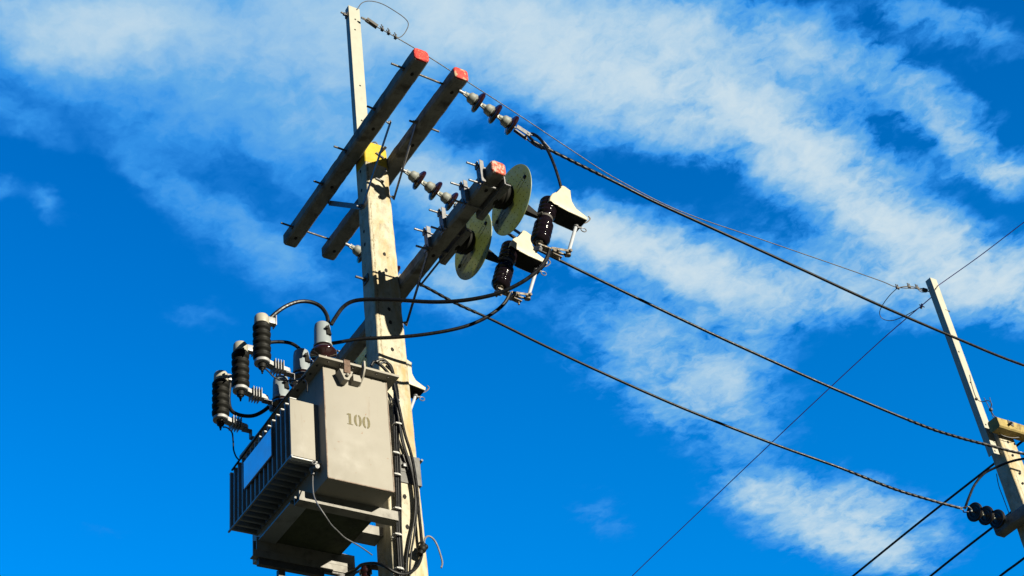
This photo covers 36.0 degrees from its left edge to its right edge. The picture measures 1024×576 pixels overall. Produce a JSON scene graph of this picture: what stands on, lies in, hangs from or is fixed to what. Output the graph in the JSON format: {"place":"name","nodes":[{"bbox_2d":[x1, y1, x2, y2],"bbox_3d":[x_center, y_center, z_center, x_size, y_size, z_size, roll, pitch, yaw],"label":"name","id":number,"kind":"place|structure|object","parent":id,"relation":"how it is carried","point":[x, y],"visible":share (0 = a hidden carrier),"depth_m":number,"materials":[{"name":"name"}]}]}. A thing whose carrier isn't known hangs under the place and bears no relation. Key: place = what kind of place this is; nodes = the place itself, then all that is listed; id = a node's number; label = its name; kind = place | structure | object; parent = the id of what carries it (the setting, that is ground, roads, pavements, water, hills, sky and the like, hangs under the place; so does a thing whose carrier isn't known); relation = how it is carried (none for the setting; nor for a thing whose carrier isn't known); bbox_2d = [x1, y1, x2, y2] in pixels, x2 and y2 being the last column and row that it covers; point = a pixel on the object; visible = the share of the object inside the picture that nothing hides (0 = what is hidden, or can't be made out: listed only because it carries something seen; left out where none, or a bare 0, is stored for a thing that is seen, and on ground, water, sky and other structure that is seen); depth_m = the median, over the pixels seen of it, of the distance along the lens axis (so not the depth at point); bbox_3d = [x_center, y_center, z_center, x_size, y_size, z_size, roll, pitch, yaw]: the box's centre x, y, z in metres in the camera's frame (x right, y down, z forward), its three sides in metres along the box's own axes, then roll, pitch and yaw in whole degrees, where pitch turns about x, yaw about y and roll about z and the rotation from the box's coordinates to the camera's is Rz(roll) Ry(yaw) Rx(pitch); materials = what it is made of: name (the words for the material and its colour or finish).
{"place":"outdoors","nodes":[
{"label":"outdoors","id":0,"kind":"place"},
{"bbox_2d":[0,0,1023,575],"label":"sky","id":1,"kind":"structure","parent":0,"point":[155,155],"materials":[{"name":"blue"}]},
{"label":"ground","id":2,"kind":"structure","parent":0,"visible":0},
{"bbox_2d":[356,141,427,575],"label":"utility pole","id":3,"kind":"object","parent":2,"relation":"on","point":[378,260],"visible":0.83,"depth_m":12.25,"materials":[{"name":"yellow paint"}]},
{"bbox_2d":[250,500,383,575],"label":"transformer platform","id":4,"kind":"structure","parent":3,"relation":"attached to","point":[296,526],"depth_m":10.81,"materials":[{"name":"paint"}]},
{"bbox_2d":[228,321,398,567],"bbox_3d":[-1.421,1.090,11.252,0.856,1.635,1.375,17,-45,-27],"label":"transformer","id":5,"kind":"object","parent":4,"relation":"on","point":[329,430],"visible":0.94,"depth_m":10.77,"materials":[{"name":"paint"}]},
{"bbox_2d":[212,370,254,439],"bbox_3d":[-2.068,0.868,11.747,0.359,0.549,0.131,17,-45,-27],"label":"surge arrester","id":6,"kind":"object","parent":5,"relation":"attached to","point":[222,381],"visible":0.98,"depth_m":11.64,"materials":[{"name":"black rubber"}]},
{"bbox_2d":[223,426,238,459],"bbox_3d":[-2.032,1.122,11.375,0.149,0.359,0.050,-15,-40,9],"label":"ground wire","id":7,"kind":"object","parent":6,"relation":"hanging from","point":[230,430],"visible":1,"depth_m":11.39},
{"bbox_2d":[229,383,272,417],"bbox_3d":[-1.937,0.850,11.789,0.396,0.303,0.031,5,-41,-15],"label":"arrester lead","id":8,"kind":"object","parent":6,"relation":"attached to","point":[259,413],"visible":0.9,"depth_m":11.70,"materials":[{"name":"black rubber"}]},
{"bbox_2d":[231,341,275,411],"bbox_3d":[-1.885,0.640,11.536,0.359,0.549,0.131,17,-45,-27],"label":"surge arrester","id":9,"kind":"object","parent":5,"relation":"attached to","point":[240,368],"visible":0.98,"depth_m":11.43,"materials":[{"name":"black rubber"}]},
{"bbox_2d":[271,340,300,348],"bbox_3d":[-1.741,0.460,11.736,0.413,0.178,0.028,5,-41,-15],"label":"arrester lead","id":10,"kind":"object","parent":9,"relation":"attached to","point":[296,346],"visible":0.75,"depth_m":11.79,"materials":[{"name":"black rubber"}]},
{"bbox_2d":[231,374,306,470],"bbox_3d":[-1.762,0.936,11.062,0.130,0.231,0.987,23,-48,-33],"label":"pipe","id":11,"kind":"object","parent":5,"relation":"attached to","point":[270,417],"visible":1,"depth_m":10.93,"materials":[{"name":"grey metal"}]},
{"bbox_2d":[252,312,297,384],"bbox_3d":[-1.690,0.429,11.294,0.359,0.549,0.131,17,-45,-27],"label":"surge arrester","id":12,"kind":"object","parent":5,"relation":"attached to","point":[264,323],"visible":1,"depth_m":11.19,"materials":[{"name":"black rubber"}]},
{"bbox_2d":[270,299,329,324],"bbox_3d":[-1.565,0.186,11.568,0.463,0.279,0.032,9,-42,-20],"label":"arrester lead","id":13,"kind":"object","parent":12,"relation":"attached to","point":[295,302],"visible":0.93,"depth_m":11.62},
{"bbox_2d":[264,368,307,391],"bbox_3d":[-1.561,0.667,10.998,0.321,0.304,0.110,-15,-40,8],"label":"ground wire","id":14,"kind":"object","parent":5,"relation":"attached to","point":[269,372],"visible":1,"depth_m":11.07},
{"bbox_2d":[312,475,371,554],"bbox_3d":[-1.152,1.556,10.523,0.133,0.424,0.863,-16,-40,10],"label":"ground wire","id":15,"kind":"object","parent":5,"relation":"hanging from","point":[330,522],"visible":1,"depth_m":10.31,"materials":[{"name":"metal"}]},
{"bbox_2d":[370,360,393,389],"bbox_3d":[-0.948,0.638,11.613,0.208,0.206,0.055,22,-48,-32],"label":"voltage cable","id":16,"kind":"object","parent":5,"relation":"attached to","point":[379,364],"visible":0.72,"depth_m":11.62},
{"bbox_2d":[380,361,403,575],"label":"voltage cable","id":17,"kind":"object","parent":5,"relation":"attached to","point":[398,443],"visible":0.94,"depth_m":11.16,"materials":[{"name":"black rubber"}]},
{"bbox_2d":[391,365,401,575],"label":"voltage cable","id":18,"kind":"object","parent":5,"relation":"attached to","point":[398,487],"visible":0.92,"depth_m":11.13,"materials":[{"name":"black rubber"}]},
{"bbox_2d":[329,249,551,325],"bbox_3d":[-0.523,-0.007,11.645,1.699,0.373,0.032,-10,-39,2],"label":"drop lead","id":19,"kind":"object","parent":5,"relation":"attached to","point":[462,300],"visible":1,"depth_m":11.58,"materials":[{"name":"black rubber"}]},
{"bbox_2d":[345,358,422,575],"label":"voltage cable","id":20,"kind":"object","parent":4,"relation":"attached to","point":[415,568],"visible":0.98,"depth_m":11.14,"materials":[{"name":"black rubber"}]},
{"bbox_2d":[385,365,400,575],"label":"voltage cable","id":21,"kind":"object","parent":20,"relation":"attached to","point":[396,490],"visible":0.87,"depth_m":11.17,"materials":[{"name":"black rubber"}]},
{"bbox_2d":[417,535,442,567],"bbox_3d":[-0.571,1.822,10.918,0.199,0.245,0.062,17,-45,-27],"label":"cable connector","id":22,"kind":"object","parent":20,"relation":"attached to","point":[422,547],"visible":1,"depth_m":10.90,"materials":[{"name":"grey metal"}]},
{"bbox_2d":[326,200,360,209],"bbox_3d":[-1.428,-0.707,13.320,0.038,0.538,0.576,17,-45,-27],"label":"brace","id":23,"kind":"object","parent":3,"relation":"attached to","point":[344,204],"visible":1,"depth_m":13.33,"materials":[{"name":"metal"}]},
{"bbox_2d":[341,5,367,220],"bbox_3d":[-1.364,-1.594,13.939,0.204,2.720,0.073,-2,-39,-8],"label":"angle iron upright","id":24,"kind":"object","parent":3,"relation":"attached to","point":[351,14],"visible":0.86,"depth_m":14.28,"materials":[{"name":"metal"}]},
{"bbox_2d":[361,17,396,39],"bbox_3d":[-1.244,-2.436,14.731,0.370,0.137,0.052,17,-45,-27],"label":"dead end clamp","id":25,"kind":"object","parent":24,"relation":"attached to","point":[373,24],"visible":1,"depth_m":14.71,"materials":[{"name":"metal"}]},
{"bbox_2d":[362,18,921,288],"bbox_3d":[1.545,-1.216,15.865,6.766,1.157,0.042,17,-45,-27],"label":"earth wire","id":26,"kind":"object","parent":25,"relation":"attached to","point":[641,192],"visible":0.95,"depth_m":15.40,"materials":[{"name":"metal"}]},
{"bbox_2d":[895,283,928,292],"bbox_3d":[4.318,0.000,16.989,0.471,0.150,0.041,12,-43,-23],"label":"dead end clamp","id":27,"kind":"object","parent":26,"relation":"attached to","point":[924,290],"visible":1,"depth_m":17.03,"materials":[{"name":"metal"}]},
{"bbox_2d":[357,1,408,37],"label":"jumper loop","id":28,"kind":"object","parent":24,"relation":"attached to","point":[390,8],"visible":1,"depth_m":14.99,"materials":[{"name":"metal"}]},
{"bbox_2d":[283,48,428,247],"bbox_3d":[-1.357,-1.138,13.328,0.139,0.128,2.475,17,-45,-27],"label":"crossarm","id":29,"kind":"object","parent":3,"relation":"attached to","point":[397,88],"visible":1,"depth_m":13.20,"materials":[{"name":"brown"}]},
{"bbox_2d":[281,222,329,239],"bbox_3d":[-1.774,-0.491,14.020,0.621,0.066,0.060,17,-45,-27],"label":"through bolt","id":30,"kind":"object","parent":29,"relation":"attached to","point":[312,233],"visible":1,"depth_m":14.00,"materials":[{"name":"metal"}]},
{"bbox_2d":[333,145,403,172],"bbox_3d":[-1.203,-1.099,13.380,0.691,0.066,0.060,17,-45,-27],"label":"through bolt","id":31,"kind":"object","parent":29,"relation":"attached to","point":[342,149],"visible":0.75,"depth_m":13.25,"materials":[{"name":"metal"}]},
{"bbox_2d":[391,62,443,84],"bbox_3d":[-0.702,-1.712,12.721,0.621,0.066,0.060,17,-45,-27],"label":"through bolt","id":32,"kind":"object","parent":29,"relation":"attached to","point":[421,75],"visible":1,"depth_m":12.69,"materials":[{"name":"metal"}]},
{"bbox_2d":[355,273,368,285],"bbox_3d":[-1.192,-0.077,12.490,0.111,0.075,0.075,17,-45,-27],"label":"through bolt","id":33,"kind":"object","parent":3,"relation":"attached to","point":[365,279],"visible":1,"depth_m":12.49,"materials":[{"name":"metal"}]},
{"bbox_2d":[359,565,377,575],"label":"spool insulator","id":34,"kind":"object","parent":3,"relation":"attached to","point":[365,570],"visible":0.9,"depth_m":10.91,"materials":[{"name":"brown ceramic"}]},
{"bbox_2d":[339,565,371,575],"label":"twisted tail","id":35,"kind":"object","parent":34,"relation":"attached to","point":[356,572],"visible":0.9,"depth_m":11.00},
{"bbox_2d":[359,120,390,208],"bbox_3d":[-1.116,-0.999,12.760,0.040,0.250,0.817,9,-42,-20],"label":"brace","id":36,"kind":"object","parent":3,"relation":"attached to","point":[373,173],"visible":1,"depth_m":12.76,"materials":[{"name":"metal"}]},
{"bbox_2d":[321,67,467,260],"bbox_3d":[-1.036,-1.016,13.453,0.136,0.128,2.445,17,-45,-27],"label":"crossarm","id":37,"kind":"object","parent":3,"relation":"attached to","point":[443,97],"visible":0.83,"depth_m":13.17,"materials":[{"name":"brown"}]},
{"bbox_2d":[344,243,400,276],"bbox_3d":[-1.202,-0.214,14.087,0.642,0.306,0.188,17,-45,-27],"label":"insulator string","id":38,"kind":"object","parent":37,"relation":"attached to","point":[356,250],"visible":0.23,"depth_m":14.02,"materials":[{"name":"ceramic"}]},
{"bbox_2d":[400,168,458,210],"bbox_3d":[-0.660,-0.830,13.431,0.642,0.306,0.188,17,-45,-27],"label":"insulator string","id":39,"kind":"object","parent":37,"relation":"attached to","point":[415,178],"visible":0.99,"depth_m":13.38,"materials":[{"name":"ceramic"}]},
{"bbox_3d":[-0.273,-0.599,13.515,0.290,0.108,0.085,17,-45,-27],"label":"wire bail","id":40,"kind":"object","parent":39,"relation":"hanging from","visible":0},
{"bbox_2d":[508,233,1023,454],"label":"line conductor","id":41,"kind":"object","parent":40,"relation":"hanging from","point":[780,364],"visible":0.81,"depth_m":13.94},
{"bbox_2d":[458,89,530,139],"bbox_3d":[-0.145,-1.416,12.807,0.642,0.306,0.188,17,-45,-27],"label":"insulator string","id":42,"kind":"object","parent":37,"relation":"attached to","point":[492,114],"visible":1,"depth_m":12.76,"materials":[{"name":"ceramic"}]},
{"bbox_2d":[530,139,1023,366],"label":"line conductor","id":43,"kind":"object","parent":42,"relation":"attached to","point":[759,249],"visible":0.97,"depth_m":13.60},
{"bbox_2d":[526,133,550,149],"bbox_3d":[0.219,-1.188,12.890,0.249,0.100,0.082,17,-45,-27],"label":"wire bail","id":44,"kind":"object","parent":43,"relation":"attached to","point":[534,144],"visible":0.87,"depth_m":12.89,"materials":[{"name":"metal"}]},
{"bbox_2d":[528,132,561,186],"bbox_3d":[0.255,-1.052,12.703,0.210,0.663,0.109,-14,-39,7],"label":"tap lead","id":45,"kind":"object","parent":43,"relation":"attached to","point":[540,139],"visible":0.98,"depth_m":12.67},
{"bbox_2d":[391,532,401,538],"bbox_3d":[-0.796,1.716,10.871,0.079,0.018,0.078,17,-45,-27],"label":"cable tie","id":46,"kind":"object","parent":3,"relation":"attached to","point":[400,534],"visible":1,"depth_m":10.85,"materials":[{"name":"white plastic"}]},
{"bbox_2d":[390,120,417,199],"bbox_3d":[-0.900,-1.068,13.071,0.039,0.476,0.543,15,-44,-26],"label":"brace","id":47,"kind":"object","parent":3,"relation":"attached to","point":[405,159],"visible":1,"depth_m":13.07,"materials":[{"name":"metal"}]},
{"bbox_2d":[393,390,415,575],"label":"voltage cable","id":48,"kind":"object","parent":3,"relation":"attached to","point":[414,489],"visible":1,"depth_m":11.22,"materials":[{"name":"black rubber"}]},
{"bbox_2d":[393,399,416,575],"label":"voltage cable","id":49,"kind":"object","parent":3,"relation":"attached to","point":[412,544],"visible":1,"depth_m":11.00,"materials":[{"name":"black rubber"}]},
{"bbox_2d":[400,454,422,487],"bbox_3d":[-0.729,1.315,11.354,0.120,0.240,0.234,-26,-42,21],"label":"clamp plate","id":50,"kind":"object","parent":3,"relation":"attached to","point":[405,474],"visible":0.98,"depth_m":11.33,"materials":[{"name":"metal"}]},
{"bbox_2d":[402,245,430,325],"bbox_3d":[-0.744,-0.021,12.214,0.039,0.454,0.514,15,-44,-26],"label":"brace","id":51,"kind":"object","parent":3,"relation":"attached to","point":[416,290],"visible":1,"depth_m":12.21,"materials":[{"name":"metal"}]},
{"bbox_2d":[335,161,505,362],"bbox_3d":[-0.860,-0.025,12.599,0.129,0.128,2.971,17,-45,-27],"label":"crossarm","id":52,"kind":"object","parent":3,"relation":"attached to","point":[458,217],"visible":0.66,"depth_m":12.18,"materials":[{"name":"brown"}]},
{"bbox_2d":[310,344,428,408],"bbox_3d":[-1.221,0.858,13.497,1.147,0.768,0.566,17,-45,-27],"label":"fuse cutout","id":53,"kind":"object","parent":52,"relation":"attached to","point":[417,389],"visible":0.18,"depth_m":13.70,"materials":[{"name":"metal"}]},
{"bbox_2d":[417,251,447,286],"bbox_3d":[-0.631,-0.153,12.370,0.038,0.030,0.442,17,-45,-27],"label":"brace","id":54,"kind":"object","parent":52,"relation":"attached to","point":[435,266],"visible":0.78,"depth_m":12.36,"materials":[{"name":"metal"}]},
{"bbox_2d":[414,207,550,304],"bbox_3d":[-0.184,-0.225,12.328,1.147,0.768,0.566,17,-45,-27],"label":"fuse cutout","id":55,"kind":"object","parent":52,"relation":"attached to","point":[469,245],"visible":0.83,"depth_m":12.28,"materials":[{"name":"metal"}]},
{"bbox_2d":[332,291,511,344],"bbox_3d":[-0.730,0.232,11.971,1.514,0.400,0.030,-4,-39,-6],"label":"drop lead","id":56,"kind":"object","parent":55,"relation":"attached to","point":[500,307],"visible":0.91,"depth_m":11.87,"materials":[{"name":"black rubber"}]},
{"bbox_2d":[450,159,590,260],"bbox_3d":[0.116,-0.558,11.928,1.147,0.768,0.566,17,-45,-27],"label":"fuse cutout","id":57,"kind":"object","parent":52,"relation":"attached to","point":[506,201],"visible":0.98,"depth_m":11.88,"materials":[{"name":"metal"}]},
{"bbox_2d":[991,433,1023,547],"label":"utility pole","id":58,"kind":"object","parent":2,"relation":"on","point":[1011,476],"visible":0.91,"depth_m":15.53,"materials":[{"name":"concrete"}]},
{"bbox_2d":[925,278,1000,456],"bbox_3d":[4.691,0.798,16.386,0.131,2.280,0.077,17,-45,-27],"label":"angle iron upright","id":59,"kind":"object","parent":58,"relation":"attached to","point":[977,408],"visible":1,"depth_m":16.32,"materials":[{"name":"metal"}]},
{"bbox_2d":[632,297,930,575],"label":"crossing earth wire","id":60,"kind":"object","parent":59,"relation":"attached to","point":[782,432],"visible":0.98,"depth_m":18.56,"materials":[{"name":"grey metal"}]},
{"bbox_3d":[4.454,0.196,17.103,0.016,0.077,0.062,17,-45,-27],"label":"wire clip","id":61,"kind":"object","parent":60,"relation":"attached to","visible":0},
{"bbox_2d":[879,289,914,320],"bbox_3d":[4.191,0.209,17.211,0.348,0.174,0.484,17,-45,-27],"label":"jumper loop","id":62,"kind":"object","parent":61,"relation":"attached to","point":[884,302],"visible":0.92,"depth_m":17.28,"materials":[{"name":"metal"}]},
{"bbox_2d":[937,222,1023,285],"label":"crossing earth wire","id":63,"kind":"object","parent":59,"relation":"attached to","point":[981,254],"visible":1,"depth_m":16.58,"materials":[{"name":"grey metal"}]},
{"bbox_2d":[929,511,1010,575],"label":"crossing line","id":64,"kind":"object","parent":58,"relation":"attached to","point":[961,551],"visible":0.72,"depth_m":16.36,"materials":[{"name":"black rubber"}]},
{"bbox_2d":[996,474,1009,513],"bbox_3d":[4.825,2.027,15.470,0.032,0.479,0.012,3,-40,-14],"label":"brace","id":65,"kind":"object","parent":58,"relation":"attached to","point":[1001,494],"visible":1,"depth_m":15.45,"materials":[{"name":"metal"}]},
{"bbox_2d":[988,417,1023,441],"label":"crossarm","id":66,"kind":"object","parent":58,"relation":"attached to","point":[999,426],"visible":1,"depth_m":15.73,"materials":[{"name":"yellow concrete"}]},
{"bbox_2d":[852,441,1022,575],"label":"crossing line","id":67,"kind":"object","parent":66,"relation":"attached to","point":[925,517],"visible":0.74,"depth_m":16.94,"materials":[{"name":"black rubber"}]},
{"bbox_2d":[969,375,995,416],"bbox_3d":[4.745,1.083,15.897,0.051,0.619,0.188,15,-45,-26],"label":"tie wire","id":68,"kind":"object","parent":66,"relation":"attached to","point":[990,408],"visible":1,"depth_m":15.80,"materials":[{"name":"metal"}]},
{"bbox_2d":[993,504,1023,536],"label":"crossarm","id":69,"kind":"object","parent":58,"relation":"attached to","point":[1014,520],"visible":0.83,"depth_m":15.17,"materials":[{"name":"concrete"}]},
{"bbox_2d":[958,502,1005,528],"bbox_3d":[4.488,2.165,15.066,0.658,0.197,0.199,17,-45,-27],"label":"insulator string","id":70,"kind":"object","parent":69,"relation":"attached to","point":[985,515],"visible":1,"depth_m":15.07,"materials":[{"name":"black ceramic"}]},
{"bbox_2d":[421,284,962,508],"bbox_3d":[1.654,1.002,14.572,5.484,1.788,0.031,9,-42,-21],"label":"line conductor","id":71,"kind":"object","parent":70,"relation":"attached to","point":[686,409],"visible":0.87,"depth_m":14.44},
{"bbox_2d":[964,458,1023,508],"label":"jumper cable","id":72,"kind":"object","parent":70,"relation":"attached to","point":[983,474],"visible":0.99,"depth_m":15.33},
{"bbox_2d":[999,557,1023,575],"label":"crossing line","id":73,"kind":"object","parent":58,"relation":"attached to","point":[1012,566],"visible":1,"depth_m":15.74,"materials":[{"name":"black rubber"}]}
]}

